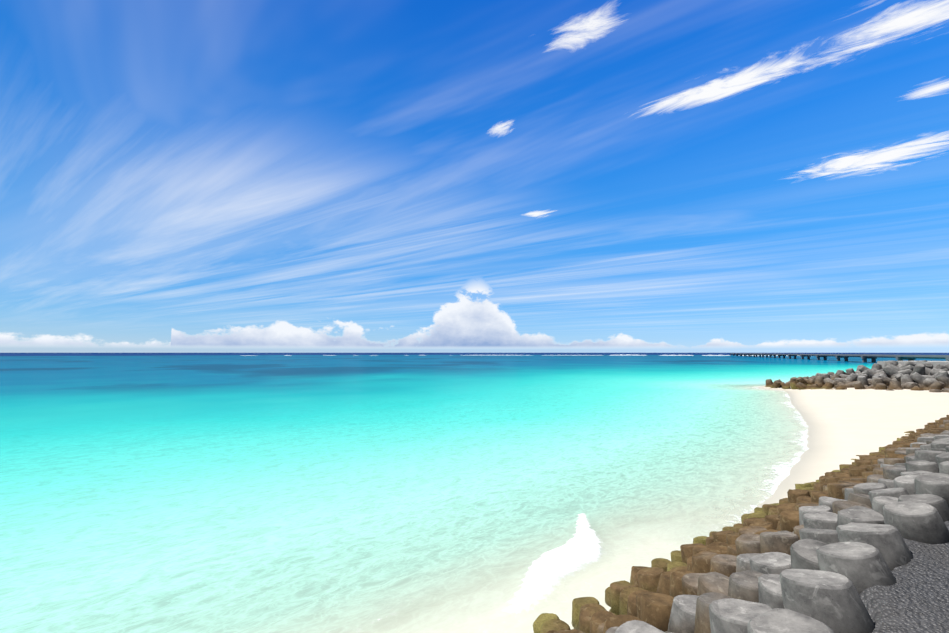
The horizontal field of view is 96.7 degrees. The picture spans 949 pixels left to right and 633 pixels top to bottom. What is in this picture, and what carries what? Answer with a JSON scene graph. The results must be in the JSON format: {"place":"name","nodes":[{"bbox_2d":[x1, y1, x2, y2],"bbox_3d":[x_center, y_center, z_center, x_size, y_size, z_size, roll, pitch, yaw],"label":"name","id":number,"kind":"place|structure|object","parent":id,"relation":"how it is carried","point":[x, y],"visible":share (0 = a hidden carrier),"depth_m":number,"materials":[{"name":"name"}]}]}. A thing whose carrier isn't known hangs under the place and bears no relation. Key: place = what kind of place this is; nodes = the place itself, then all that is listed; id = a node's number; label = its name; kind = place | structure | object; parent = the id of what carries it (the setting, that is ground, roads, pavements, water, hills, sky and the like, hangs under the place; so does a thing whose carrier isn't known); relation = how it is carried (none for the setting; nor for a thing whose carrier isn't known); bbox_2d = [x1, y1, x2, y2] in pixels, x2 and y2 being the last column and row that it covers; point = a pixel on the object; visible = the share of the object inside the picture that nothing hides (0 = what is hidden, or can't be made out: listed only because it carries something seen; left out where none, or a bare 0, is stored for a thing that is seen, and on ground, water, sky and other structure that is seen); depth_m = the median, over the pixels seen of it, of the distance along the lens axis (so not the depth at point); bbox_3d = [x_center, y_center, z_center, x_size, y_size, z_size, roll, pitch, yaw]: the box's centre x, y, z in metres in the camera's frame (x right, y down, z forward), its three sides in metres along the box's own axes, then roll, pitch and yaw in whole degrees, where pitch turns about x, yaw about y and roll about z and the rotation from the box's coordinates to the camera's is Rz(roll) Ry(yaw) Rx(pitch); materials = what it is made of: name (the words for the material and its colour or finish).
{"place":"outdoors","nodes":[
{"label":"outdoors","id":0,"kind":"place"},
{"bbox_2d":[0,353,948,632],"bbox_3d":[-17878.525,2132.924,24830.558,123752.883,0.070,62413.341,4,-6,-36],"label":"sea","id":1,"kind":"structure","parent":0,"point":[336,493],"depth_m":14.05,"materials":[{"name":"liquid"}]},
{"bbox_2d":[242,354,787,355],"bbox_3d":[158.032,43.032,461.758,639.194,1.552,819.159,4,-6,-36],"label":"breaking waves","id":2,"kind":"object","parent":1,"relation":"on","point":[620,354],"visible":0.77,"depth_m":598.61,"materials":[{"name":"white liquid"}]},
{"bbox_2d":[765,360,948,392],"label":"tetrapod armour","id":3,"kind":"object","parent":1,"relation":"in","point":[891,375],"visible":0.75,"depth_m":41.73,"materials":[{"name":"concrete"}]},
{"bbox_2d":[877,361,948,368],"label":"seawall","id":4,"kind":"object","parent":1,"relation":"in","point":[934,363],"visible":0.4,"depth_m":43.55,"materials":[{"name":"concrete"}]},
{"bbox_2d":[0,0,948,352],"label":"sky","id":5,"kind":"structure","parent":0,"point":[177,176],"materials":[{"name":"blue"}]},
{"bbox_2d":[607,384,948,610],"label":"beach sand","id":6,"kind":"structure","parent":0,"point":[847,425],"depth_m":20.86,"materials":[{"name":"beige sand"}]},
{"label":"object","id":7,"kind":"object","parent":6,"relation":"on","visible":0},
{"bbox_2d":[533,426,948,632],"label":"tetrapod revetment","id":8,"kind":"object","parent":7,"relation":"on","point":[821,554],"visible":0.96,"depth_m":4.39,"materials":[{"name":"concrete"}]},
{"bbox_2d":[851,415,948,459],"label":"tetrapod revetment","id":9,"kind":"object","parent":7,"relation":"on","point":[938,426],"visible":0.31,"depth_m":16.00,"materials":[{"name":"concrete"}]},
{"bbox_2d":[730,353,948,362],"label":"pier","id":10,"kind":"structure","parent":0,"point":[872,357],"depth_m":186.45,"materials":[{"name":"concrete"}]},
{"bbox_2d":[859,521,948,632],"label":"pavement","id":11,"kind":"structure","parent":0,"point":[914,598],"depth_m":2.98,"materials":[{"name":"grey asphalt"}]}
]}

